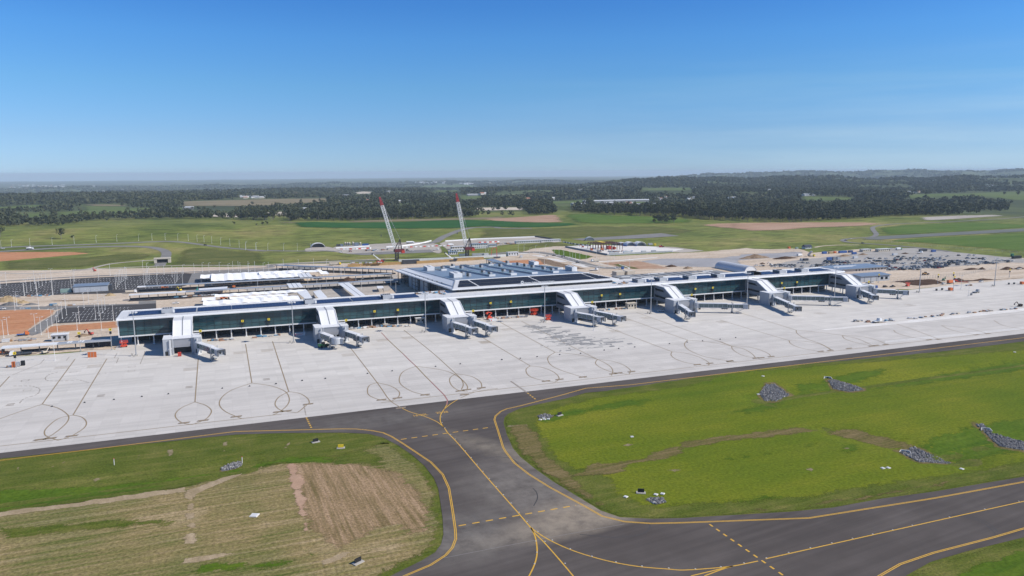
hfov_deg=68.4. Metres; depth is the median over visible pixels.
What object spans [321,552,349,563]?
sandy track
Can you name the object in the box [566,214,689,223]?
meadow
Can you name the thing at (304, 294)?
flat canopy
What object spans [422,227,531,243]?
haul road
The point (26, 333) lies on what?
truck
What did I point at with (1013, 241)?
lawn
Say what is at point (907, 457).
disturbed soil
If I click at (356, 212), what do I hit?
eucalyptus tree
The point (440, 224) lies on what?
green crop
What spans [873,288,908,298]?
jet bridge
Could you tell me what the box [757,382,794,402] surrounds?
disturbed soil
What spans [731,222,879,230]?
pink field
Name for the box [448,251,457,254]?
site office
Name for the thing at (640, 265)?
dry paddock
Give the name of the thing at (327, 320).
boarding gate
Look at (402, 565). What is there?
grass base
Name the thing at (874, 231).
perimeter road
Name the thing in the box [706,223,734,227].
pink field
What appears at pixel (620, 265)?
grass patch
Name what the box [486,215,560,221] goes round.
pink field
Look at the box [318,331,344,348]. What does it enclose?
jet bridge
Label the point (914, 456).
riprap
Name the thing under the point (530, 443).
dry grass
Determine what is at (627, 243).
arched shelter
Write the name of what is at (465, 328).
jet bridge
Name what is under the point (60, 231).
eucalyptus tree
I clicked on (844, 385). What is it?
riprap
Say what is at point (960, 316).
concrete strip
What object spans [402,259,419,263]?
formwork
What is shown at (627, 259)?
site road
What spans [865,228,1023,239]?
runway
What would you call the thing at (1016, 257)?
container
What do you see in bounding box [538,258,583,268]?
turned soil
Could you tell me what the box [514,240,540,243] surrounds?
site office
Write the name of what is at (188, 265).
service road
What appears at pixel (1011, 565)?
lawn
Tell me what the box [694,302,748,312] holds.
jet bridge
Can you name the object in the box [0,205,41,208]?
meadow
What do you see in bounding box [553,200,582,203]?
meadow
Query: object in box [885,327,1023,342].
concrete strip
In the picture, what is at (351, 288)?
flat canopy
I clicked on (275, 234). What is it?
ground
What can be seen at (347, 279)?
spoil heap
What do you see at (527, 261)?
red earth
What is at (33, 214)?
meadow
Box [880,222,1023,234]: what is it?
lawn
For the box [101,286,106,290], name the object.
door
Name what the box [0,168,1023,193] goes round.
woodland
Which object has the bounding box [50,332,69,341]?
gatehouse
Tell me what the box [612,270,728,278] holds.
service building
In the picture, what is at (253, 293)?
fabric canopy
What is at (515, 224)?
green crop
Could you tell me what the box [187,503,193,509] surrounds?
sandy track
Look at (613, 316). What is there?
jet bridge
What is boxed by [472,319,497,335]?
jet bridge
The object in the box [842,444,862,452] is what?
lush patch
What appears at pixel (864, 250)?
site office
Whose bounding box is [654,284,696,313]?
boarding gate
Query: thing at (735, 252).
tan ground
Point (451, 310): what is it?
boarding gate
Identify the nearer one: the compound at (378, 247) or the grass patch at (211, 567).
the grass patch at (211, 567)
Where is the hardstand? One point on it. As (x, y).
(636, 236)
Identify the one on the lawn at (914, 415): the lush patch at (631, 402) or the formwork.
the lush patch at (631, 402)
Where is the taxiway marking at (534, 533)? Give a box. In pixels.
[0,338,1023,575]
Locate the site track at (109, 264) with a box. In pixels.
[76,260,151,269]
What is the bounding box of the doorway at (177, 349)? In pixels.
[174,346,191,352]
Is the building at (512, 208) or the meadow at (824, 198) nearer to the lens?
the building at (512, 208)
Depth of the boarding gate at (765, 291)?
604.59 m
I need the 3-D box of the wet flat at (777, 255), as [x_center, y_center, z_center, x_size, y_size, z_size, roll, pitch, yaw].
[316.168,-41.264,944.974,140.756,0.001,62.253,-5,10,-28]
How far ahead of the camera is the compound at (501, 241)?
1144.93 m
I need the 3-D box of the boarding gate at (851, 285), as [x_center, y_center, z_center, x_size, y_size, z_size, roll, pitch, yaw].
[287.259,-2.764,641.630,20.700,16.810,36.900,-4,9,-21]
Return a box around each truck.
[9,351,31,355]
[17,331,28,335]
[125,289,136,292]
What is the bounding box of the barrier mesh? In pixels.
[87,352,96,357]
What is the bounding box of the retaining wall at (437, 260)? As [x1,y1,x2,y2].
[348,254,505,266]
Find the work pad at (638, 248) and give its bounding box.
[569,245,682,254]
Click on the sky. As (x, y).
(91, 90)
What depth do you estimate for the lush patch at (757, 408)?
335.39 m
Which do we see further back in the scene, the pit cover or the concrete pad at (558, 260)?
the concrete pad at (558, 260)
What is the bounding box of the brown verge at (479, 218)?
[350,217,503,221]
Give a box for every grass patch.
[0,519,173,537]
[193,560,299,573]
[530,242,571,245]
[552,249,592,258]
[613,264,636,268]
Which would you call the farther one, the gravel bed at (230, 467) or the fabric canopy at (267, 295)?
the fabric canopy at (267, 295)
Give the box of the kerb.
[536,253,598,266]
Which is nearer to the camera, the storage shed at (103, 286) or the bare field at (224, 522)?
the bare field at (224, 522)
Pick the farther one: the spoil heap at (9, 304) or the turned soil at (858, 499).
the spoil heap at (9, 304)
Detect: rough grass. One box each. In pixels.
[3,253,152,268]
[173,248,266,264]
[479,226,691,237]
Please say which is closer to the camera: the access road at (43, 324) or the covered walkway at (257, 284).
the access road at (43, 324)
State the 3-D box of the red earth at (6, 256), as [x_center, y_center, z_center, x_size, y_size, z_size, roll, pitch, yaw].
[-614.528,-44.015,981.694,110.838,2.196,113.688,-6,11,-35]
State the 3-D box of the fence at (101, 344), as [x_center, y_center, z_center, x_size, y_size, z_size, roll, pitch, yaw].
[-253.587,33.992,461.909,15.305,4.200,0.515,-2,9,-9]
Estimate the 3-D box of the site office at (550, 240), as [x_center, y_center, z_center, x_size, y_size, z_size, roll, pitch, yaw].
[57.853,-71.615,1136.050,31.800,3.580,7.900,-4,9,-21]
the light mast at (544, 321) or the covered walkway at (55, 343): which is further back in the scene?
the light mast at (544, 321)
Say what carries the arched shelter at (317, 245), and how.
on the compound at (316, 248)
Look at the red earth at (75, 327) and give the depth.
520.83 m
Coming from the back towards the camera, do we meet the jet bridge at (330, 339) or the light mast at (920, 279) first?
the light mast at (920, 279)
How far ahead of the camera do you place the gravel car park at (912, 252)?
902.54 m
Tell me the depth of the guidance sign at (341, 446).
290.11 m
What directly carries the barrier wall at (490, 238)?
on the compound at (501, 241)
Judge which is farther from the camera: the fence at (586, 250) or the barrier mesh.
the fence at (586, 250)
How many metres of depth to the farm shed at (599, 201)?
2568.36 m
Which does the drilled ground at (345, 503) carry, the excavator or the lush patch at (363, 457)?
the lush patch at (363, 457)
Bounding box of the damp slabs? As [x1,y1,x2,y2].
[523,325,631,351]
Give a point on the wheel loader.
(322, 344)
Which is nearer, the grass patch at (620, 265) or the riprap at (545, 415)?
the riprap at (545, 415)
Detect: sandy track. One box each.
[0,487,185,516]
[181,553,233,563]
[183,533,197,543]
[184,473,241,498]
[185,513,194,519]
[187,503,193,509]
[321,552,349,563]
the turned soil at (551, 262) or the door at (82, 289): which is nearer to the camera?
the door at (82, 289)
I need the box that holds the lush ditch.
[0,456,333,510]
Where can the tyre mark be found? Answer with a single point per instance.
(649, 524)
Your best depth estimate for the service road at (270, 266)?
805.98 m
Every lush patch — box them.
[323,449,393,471]
[541,399,653,422]
[707,443,816,464]
[712,495,782,503]
[733,402,780,413]
[795,368,888,394]
[836,361,1023,393]
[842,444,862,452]
[918,419,1023,461]
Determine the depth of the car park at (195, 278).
797.01 m
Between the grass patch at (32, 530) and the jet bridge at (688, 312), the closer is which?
the grass patch at (32, 530)
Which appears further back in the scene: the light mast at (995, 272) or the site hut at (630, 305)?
the light mast at (995, 272)
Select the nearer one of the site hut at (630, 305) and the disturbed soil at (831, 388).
the disturbed soil at (831, 388)
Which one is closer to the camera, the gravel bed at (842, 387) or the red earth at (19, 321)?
the gravel bed at (842, 387)
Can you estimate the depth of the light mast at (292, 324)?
468.14 m
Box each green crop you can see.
[295,220,501,227]
[484,221,576,227]
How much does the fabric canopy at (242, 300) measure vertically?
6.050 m
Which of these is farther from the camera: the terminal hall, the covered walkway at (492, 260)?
the covered walkway at (492, 260)
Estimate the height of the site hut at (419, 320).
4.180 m
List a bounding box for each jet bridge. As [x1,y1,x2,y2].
[194,341,225,359]
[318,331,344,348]
[343,329,369,346]
[451,321,477,337]
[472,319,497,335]
[574,311,605,325]
[593,310,625,324]
[677,303,695,318]
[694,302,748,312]
[772,296,801,312]
[788,295,848,305]
[859,289,878,302]
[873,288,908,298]
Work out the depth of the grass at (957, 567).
204.24 m
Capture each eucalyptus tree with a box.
[55,228,64,238]
[352,210,359,219]
[789,210,796,220]
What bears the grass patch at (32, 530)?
on the bare field at (224, 522)
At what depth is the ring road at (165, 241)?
1062.52 m
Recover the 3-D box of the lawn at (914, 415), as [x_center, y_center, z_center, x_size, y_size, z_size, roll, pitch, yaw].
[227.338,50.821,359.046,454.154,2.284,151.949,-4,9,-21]
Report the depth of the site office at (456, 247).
1029.73 m
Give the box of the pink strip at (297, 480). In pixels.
[286,463,308,530]
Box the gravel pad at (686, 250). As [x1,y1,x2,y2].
[652,246,701,252]
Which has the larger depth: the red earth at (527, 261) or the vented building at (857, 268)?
the red earth at (527, 261)
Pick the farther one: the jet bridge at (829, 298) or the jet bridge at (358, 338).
the jet bridge at (829, 298)
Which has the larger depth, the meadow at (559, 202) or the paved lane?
the meadow at (559, 202)
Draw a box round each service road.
[0,258,394,273]
[0,260,373,281]
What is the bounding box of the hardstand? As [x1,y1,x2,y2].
[575,233,676,240]
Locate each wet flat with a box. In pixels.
[642,258,738,266]
[724,252,799,259]
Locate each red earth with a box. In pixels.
[0,252,88,260]
[0,310,53,335]
[45,321,116,332]
[502,260,542,264]
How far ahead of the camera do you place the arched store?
796.05 m
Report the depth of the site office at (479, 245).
1041.37 m
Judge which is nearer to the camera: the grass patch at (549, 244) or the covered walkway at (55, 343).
the covered walkway at (55, 343)
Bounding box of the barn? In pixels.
[801,244,811,248]
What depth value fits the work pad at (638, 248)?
1031.05 m
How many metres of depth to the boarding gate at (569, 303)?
542.32 m
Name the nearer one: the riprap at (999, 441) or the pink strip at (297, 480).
the pink strip at (297, 480)
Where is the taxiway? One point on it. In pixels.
(684, 546)
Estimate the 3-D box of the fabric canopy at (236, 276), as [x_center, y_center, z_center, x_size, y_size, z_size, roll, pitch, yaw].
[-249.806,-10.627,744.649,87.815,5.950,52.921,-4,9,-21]
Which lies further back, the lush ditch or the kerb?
the kerb
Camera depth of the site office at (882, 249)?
978.13 m
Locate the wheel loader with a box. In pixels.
[318,342,328,347]
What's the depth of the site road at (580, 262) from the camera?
907.34 m
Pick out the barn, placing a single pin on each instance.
(808, 246)
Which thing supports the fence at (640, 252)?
on the ground at (275, 234)
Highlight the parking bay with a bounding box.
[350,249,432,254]
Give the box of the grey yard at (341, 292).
[245,275,397,300]
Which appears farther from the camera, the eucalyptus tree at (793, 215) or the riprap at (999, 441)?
the eucalyptus tree at (793, 215)
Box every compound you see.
[305,247,331,251]
[328,242,441,253]
[440,237,562,250]
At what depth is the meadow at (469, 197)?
3281.78 m
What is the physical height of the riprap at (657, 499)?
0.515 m
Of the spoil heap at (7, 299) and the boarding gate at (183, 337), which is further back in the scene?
the spoil heap at (7, 299)
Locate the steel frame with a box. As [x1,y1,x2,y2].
[587,241,622,249]
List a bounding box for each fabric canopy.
[200,274,210,281]
[202,297,215,300]
[203,295,299,304]
[211,270,304,284]
[215,289,306,296]
[230,293,287,299]
[258,269,322,277]
[319,271,328,278]
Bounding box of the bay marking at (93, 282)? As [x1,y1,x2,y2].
[1,275,177,320]
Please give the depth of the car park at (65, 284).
723.68 m
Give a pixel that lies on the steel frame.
(606, 243)
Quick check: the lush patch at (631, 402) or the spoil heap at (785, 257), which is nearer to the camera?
the lush patch at (631, 402)
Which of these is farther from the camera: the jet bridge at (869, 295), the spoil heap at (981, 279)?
the spoil heap at (981, 279)
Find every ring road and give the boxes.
[0,241,335,251]
[0,246,171,265]
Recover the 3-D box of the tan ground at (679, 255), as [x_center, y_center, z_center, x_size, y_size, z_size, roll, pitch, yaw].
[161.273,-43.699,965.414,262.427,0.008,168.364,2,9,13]
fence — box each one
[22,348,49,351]
[85,341,109,346]
[565,246,606,254]
[608,250,672,254]
[865,239,1015,252]
[890,267,1009,281]
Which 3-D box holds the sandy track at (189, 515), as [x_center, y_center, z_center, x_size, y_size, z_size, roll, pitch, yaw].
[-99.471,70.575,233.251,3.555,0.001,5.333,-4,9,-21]
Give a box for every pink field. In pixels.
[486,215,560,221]
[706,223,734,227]
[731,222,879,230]
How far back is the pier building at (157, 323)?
531.62 m
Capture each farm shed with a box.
[582,199,623,202]
[618,199,649,201]
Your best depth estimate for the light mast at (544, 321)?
528.35 m
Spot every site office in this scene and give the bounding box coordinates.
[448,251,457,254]
[450,248,463,251]
[451,246,464,248]
[470,243,487,248]
[506,251,518,255]
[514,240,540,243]
[540,239,560,241]
[859,249,870,251]
[875,248,890,251]
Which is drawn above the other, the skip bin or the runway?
the runway
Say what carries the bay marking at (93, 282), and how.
on the car park at (65, 284)
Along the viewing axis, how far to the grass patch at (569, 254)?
961.57 m
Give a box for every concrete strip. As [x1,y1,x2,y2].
[821,308,1023,329]
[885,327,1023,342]
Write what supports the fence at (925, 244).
on the ground at (275, 234)
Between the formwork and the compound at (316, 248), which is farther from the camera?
the compound at (316, 248)
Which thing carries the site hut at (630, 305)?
on the apron
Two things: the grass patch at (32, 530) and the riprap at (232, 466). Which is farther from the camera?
the riprap at (232, 466)
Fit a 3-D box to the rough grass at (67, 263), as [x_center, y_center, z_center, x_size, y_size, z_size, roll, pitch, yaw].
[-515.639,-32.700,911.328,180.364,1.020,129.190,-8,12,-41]
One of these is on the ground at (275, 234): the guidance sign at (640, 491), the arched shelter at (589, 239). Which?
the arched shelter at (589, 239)
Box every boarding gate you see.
[162,316,201,355]
[313,307,348,342]
[439,298,476,331]
[556,291,596,321]
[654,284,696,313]
[745,278,790,305]
[828,273,875,297]
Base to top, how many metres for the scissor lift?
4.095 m
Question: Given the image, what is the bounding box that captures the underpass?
[154,257,170,262]
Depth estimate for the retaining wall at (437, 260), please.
892.06 m
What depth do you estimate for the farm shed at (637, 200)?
2653.05 m
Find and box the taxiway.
[0,334,1023,575]
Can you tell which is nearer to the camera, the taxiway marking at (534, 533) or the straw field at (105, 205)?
the taxiway marking at (534, 533)
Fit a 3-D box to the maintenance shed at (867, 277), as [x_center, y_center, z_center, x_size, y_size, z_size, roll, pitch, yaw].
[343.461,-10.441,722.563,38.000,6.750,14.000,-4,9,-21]
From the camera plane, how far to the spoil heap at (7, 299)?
626.43 m
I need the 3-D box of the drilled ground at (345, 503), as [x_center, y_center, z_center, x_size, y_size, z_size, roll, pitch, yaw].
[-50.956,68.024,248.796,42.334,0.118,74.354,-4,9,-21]
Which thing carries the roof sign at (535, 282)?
on the terminal hall
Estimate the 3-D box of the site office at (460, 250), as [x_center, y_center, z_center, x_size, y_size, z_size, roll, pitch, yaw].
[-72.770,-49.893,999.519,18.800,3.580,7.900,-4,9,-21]
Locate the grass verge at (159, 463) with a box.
[0,434,387,511]
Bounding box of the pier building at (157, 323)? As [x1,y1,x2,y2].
[116,267,844,344]
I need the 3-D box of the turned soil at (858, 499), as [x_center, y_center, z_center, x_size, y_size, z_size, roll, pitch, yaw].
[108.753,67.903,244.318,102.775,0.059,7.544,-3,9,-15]
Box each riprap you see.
[221,461,242,469]
[538,413,553,417]
[647,496,665,503]
[759,384,788,400]
[828,379,862,390]
[900,446,950,463]
[976,423,1023,449]
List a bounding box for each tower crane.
[379,197,404,260]
[456,193,474,255]
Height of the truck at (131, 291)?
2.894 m
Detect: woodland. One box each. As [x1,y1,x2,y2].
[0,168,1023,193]
[0,179,1023,211]
[0,195,1009,224]
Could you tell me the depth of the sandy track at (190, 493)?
255.00 m
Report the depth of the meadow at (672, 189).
3992.53 m
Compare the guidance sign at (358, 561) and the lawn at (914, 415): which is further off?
the lawn at (914, 415)
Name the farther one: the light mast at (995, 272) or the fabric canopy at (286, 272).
the fabric canopy at (286, 272)
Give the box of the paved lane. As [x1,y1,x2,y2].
[0,300,155,309]
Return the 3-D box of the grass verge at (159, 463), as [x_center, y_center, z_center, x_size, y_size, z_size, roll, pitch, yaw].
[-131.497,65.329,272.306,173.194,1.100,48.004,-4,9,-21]
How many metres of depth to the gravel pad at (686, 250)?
1003.83 m
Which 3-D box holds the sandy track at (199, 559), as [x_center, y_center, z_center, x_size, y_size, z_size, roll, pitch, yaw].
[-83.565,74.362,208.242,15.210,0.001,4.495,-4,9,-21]
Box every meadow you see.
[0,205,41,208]
[22,213,48,216]
[57,205,183,214]
[422,185,474,187]
[461,196,480,198]
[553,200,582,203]
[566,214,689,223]
[643,188,691,190]
[802,196,853,199]
[910,192,1023,199]
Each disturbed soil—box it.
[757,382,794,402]
[824,378,866,392]
[894,444,952,464]
[970,420,1023,451]
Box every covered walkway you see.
[0,338,112,354]
[129,279,399,300]
[137,273,392,292]
[274,265,395,274]
[486,259,504,263]
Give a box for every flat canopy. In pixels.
[199,286,227,290]
[287,283,302,293]
[297,273,312,279]
[297,290,311,298]
[313,290,326,297]
[338,282,363,295]
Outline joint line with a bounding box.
[445,524,621,557]
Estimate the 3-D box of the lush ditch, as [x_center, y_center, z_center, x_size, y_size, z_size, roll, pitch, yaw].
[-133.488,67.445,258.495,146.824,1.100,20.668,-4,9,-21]
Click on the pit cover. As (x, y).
(254, 514)
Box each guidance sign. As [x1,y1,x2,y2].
[311,438,319,443]
[337,444,344,448]
[351,556,364,565]
[636,488,645,493]
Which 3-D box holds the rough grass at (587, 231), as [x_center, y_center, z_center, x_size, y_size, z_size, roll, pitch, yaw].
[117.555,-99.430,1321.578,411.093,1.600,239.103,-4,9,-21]
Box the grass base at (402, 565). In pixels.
[0,341,1023,575]
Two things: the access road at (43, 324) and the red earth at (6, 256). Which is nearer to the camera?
the access road at (43, 324)
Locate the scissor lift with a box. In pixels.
[120,340,127,347]
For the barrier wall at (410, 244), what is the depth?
1091.66 m
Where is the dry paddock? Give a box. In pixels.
[604,261,664,268]
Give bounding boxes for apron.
[0,278,1023,452]
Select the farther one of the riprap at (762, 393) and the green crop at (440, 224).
the green crop at (440, 224)
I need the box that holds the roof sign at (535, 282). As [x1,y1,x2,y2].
[521,281,552,283]
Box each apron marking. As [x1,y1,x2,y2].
[0,304,1018,445]
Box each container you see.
[60,288,71,292]
[1011,255,1021,258]
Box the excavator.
[41,346,52,353]
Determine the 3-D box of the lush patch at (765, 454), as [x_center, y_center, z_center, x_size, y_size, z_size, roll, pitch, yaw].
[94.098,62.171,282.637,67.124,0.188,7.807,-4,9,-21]
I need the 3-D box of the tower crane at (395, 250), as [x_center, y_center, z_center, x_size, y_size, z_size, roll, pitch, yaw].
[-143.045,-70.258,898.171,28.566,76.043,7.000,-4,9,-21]
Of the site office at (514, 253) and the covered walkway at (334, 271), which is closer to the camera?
the covered walkway at (334, 271)
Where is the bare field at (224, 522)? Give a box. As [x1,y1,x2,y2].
[0,445,441,575]
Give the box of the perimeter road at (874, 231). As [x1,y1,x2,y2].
[840,216,1023,250]
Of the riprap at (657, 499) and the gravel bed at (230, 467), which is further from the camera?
the gravel bed at (230, 467)
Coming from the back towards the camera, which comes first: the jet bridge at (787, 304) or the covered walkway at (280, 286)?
the covered walkway at (280, 286)
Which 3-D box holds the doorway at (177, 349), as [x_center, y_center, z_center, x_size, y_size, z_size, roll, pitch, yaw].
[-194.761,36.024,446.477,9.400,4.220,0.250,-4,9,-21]
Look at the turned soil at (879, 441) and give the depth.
300.20 m
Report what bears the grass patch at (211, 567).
on the bare field at (224, 522)
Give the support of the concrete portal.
on the construction yard at (403, 287)
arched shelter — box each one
[311,243,324,247]
[585,237,594,240]
[623,241,634,245]
[633,241,645,245]
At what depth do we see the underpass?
893.02 m
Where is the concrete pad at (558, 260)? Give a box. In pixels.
[547,258,566,261]
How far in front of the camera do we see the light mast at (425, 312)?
497.83 m
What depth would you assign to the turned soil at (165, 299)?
634.13 m
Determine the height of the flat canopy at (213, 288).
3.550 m
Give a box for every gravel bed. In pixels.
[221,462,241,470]
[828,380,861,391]
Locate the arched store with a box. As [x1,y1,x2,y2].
[715,261,756,271]
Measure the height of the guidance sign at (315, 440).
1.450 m
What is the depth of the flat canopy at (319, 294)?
623.98 m
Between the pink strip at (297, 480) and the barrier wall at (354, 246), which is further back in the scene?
the barrier wall at (354, 246)
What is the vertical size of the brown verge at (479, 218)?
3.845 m
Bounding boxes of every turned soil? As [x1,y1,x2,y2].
[128,298,186,301]
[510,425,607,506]
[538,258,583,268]
[573,446,683,476]
[679,427,816,449]
[754,477,961,510]
[826,428,908,448]
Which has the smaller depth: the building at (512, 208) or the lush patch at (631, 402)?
the lush patch at (631, 402)
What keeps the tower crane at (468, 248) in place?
on the ground at (275, 234)
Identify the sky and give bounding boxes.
[0,0,1023,181]
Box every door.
[79,287,89,291]
[90,287,100,291]
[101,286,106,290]
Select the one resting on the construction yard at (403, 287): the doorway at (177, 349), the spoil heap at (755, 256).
the spoil heap at (755, 256)
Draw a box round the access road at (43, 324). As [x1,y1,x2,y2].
[28,309,60,335]
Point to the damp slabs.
(556, 336)
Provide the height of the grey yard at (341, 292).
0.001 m
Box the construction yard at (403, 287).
[0,247,1023,357]
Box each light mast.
[128,312,137,355]
[288,302,295,342]
[421,293,428,331]
[541,286,547,322]
[647,279,654,313]
[916,262,923,292]
[992,258,999,285]
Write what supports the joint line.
on the taxiway
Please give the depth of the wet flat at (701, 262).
880.66 m
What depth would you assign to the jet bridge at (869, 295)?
603.38 m
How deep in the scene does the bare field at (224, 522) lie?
219.18 m
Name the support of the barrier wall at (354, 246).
on the compound at (378, 247)
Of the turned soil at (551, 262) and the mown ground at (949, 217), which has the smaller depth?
the turned soil at (551, 262)
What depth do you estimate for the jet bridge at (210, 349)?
429.42 m
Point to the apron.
(154, 377)
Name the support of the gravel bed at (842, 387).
on the disturbed soil at (831, 388)
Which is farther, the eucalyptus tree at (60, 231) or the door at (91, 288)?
the eucalyptus tree at (60, 231)
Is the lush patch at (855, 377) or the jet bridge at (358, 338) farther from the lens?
the jet bridge at (358, 338)
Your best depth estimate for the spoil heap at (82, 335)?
492.26 m
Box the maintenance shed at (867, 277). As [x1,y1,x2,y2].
[852,272,890,281]
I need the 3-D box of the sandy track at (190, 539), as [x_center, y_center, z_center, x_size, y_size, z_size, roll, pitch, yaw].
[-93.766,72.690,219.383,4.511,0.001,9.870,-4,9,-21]
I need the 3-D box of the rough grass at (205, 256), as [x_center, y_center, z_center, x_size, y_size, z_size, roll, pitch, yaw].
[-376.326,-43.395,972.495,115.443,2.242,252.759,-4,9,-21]
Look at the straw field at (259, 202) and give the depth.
2767.08 m
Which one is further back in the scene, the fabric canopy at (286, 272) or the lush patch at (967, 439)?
the fabric canopy at (286, 272)
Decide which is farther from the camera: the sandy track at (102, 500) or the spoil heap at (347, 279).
the spoil heap at (347, 279)
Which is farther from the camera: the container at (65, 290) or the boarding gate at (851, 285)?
the container at (65, 290)
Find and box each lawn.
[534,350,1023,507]
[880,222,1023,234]
[891,233,1023,250]
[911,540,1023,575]
[960,551,1023,575]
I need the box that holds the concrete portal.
[612,270,634,275]
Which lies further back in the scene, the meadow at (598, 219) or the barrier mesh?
the meadow at (598, 219)
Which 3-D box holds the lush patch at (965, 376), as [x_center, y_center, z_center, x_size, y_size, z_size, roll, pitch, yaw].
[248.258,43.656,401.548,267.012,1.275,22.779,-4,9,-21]
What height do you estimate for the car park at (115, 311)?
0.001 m
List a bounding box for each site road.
[489,251,624,268]
[595,257,656,261]
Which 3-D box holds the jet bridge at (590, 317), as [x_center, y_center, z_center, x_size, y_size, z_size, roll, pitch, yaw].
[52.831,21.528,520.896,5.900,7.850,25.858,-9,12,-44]
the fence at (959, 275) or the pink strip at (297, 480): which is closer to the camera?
the pink strip at (297, 480)
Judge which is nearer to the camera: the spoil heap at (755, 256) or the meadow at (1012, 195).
the spoil heap at (755, 256)
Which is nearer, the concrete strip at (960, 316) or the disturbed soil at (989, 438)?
the disturbed soil at (989, 438)
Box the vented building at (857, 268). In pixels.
[818,263,887,273]
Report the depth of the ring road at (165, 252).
1033.42 m
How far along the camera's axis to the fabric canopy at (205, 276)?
740.00 m
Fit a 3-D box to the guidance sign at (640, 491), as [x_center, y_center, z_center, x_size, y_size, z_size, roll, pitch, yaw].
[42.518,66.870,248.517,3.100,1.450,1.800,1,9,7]
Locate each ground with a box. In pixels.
[0,169,1023,356]
[287,462,431,549]
[552,246,739,259]
[709,249,793,256]
[921,215,1000,219]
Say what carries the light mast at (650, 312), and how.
on the apron
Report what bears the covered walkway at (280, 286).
on the grey yard at (341, 292)
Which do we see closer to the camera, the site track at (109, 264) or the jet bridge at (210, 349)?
the jet bridge at (210, 349)
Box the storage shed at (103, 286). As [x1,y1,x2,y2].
[73,282,112,292]
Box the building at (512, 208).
[485,207,522,209]
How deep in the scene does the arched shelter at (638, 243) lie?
1071.29 m
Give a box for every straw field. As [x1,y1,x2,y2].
[88,204,125,205]
[183,198,325,205]
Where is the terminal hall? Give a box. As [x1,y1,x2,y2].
[394,260,618,291]
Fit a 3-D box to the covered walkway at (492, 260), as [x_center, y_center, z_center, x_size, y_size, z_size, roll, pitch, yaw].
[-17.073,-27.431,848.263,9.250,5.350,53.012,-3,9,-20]
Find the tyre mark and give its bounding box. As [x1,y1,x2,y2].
[489,457,998,538]
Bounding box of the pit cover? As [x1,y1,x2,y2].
[249,513,259,516]
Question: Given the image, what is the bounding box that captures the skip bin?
[295,332,304,335]
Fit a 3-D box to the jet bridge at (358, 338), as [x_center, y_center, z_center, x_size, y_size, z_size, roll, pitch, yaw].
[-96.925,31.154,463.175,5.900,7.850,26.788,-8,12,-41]
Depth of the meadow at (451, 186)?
9269.28 m
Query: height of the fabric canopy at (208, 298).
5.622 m
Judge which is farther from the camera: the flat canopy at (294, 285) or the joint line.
the flat canopy at (294, 285)
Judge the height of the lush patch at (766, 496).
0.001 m
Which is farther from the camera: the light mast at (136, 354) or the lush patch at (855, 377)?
the light mast at (136, 354)
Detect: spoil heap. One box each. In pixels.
[0,296,20,302]
[0,302,22,305]
[75,334,90,336]
[338,277,356,281]
[740,254,769,258]
[773,256,795,258]
[971,278,993,280]
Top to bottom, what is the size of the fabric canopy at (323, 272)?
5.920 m
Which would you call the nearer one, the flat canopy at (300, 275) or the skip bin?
the skip bin
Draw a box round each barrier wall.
[336,245,369,247]
[386,240,430,246]
[445,236,534,240]
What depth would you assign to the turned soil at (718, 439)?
300.72 m
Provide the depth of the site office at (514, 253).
946.71 m
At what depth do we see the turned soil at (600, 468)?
272.68 m
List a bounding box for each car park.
[0,273,191,296]
[54,303,155,322]
[188,267,319,284]
[771,248,1023,270]
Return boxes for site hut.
[414,317,424,323]
[625,302,636,308]

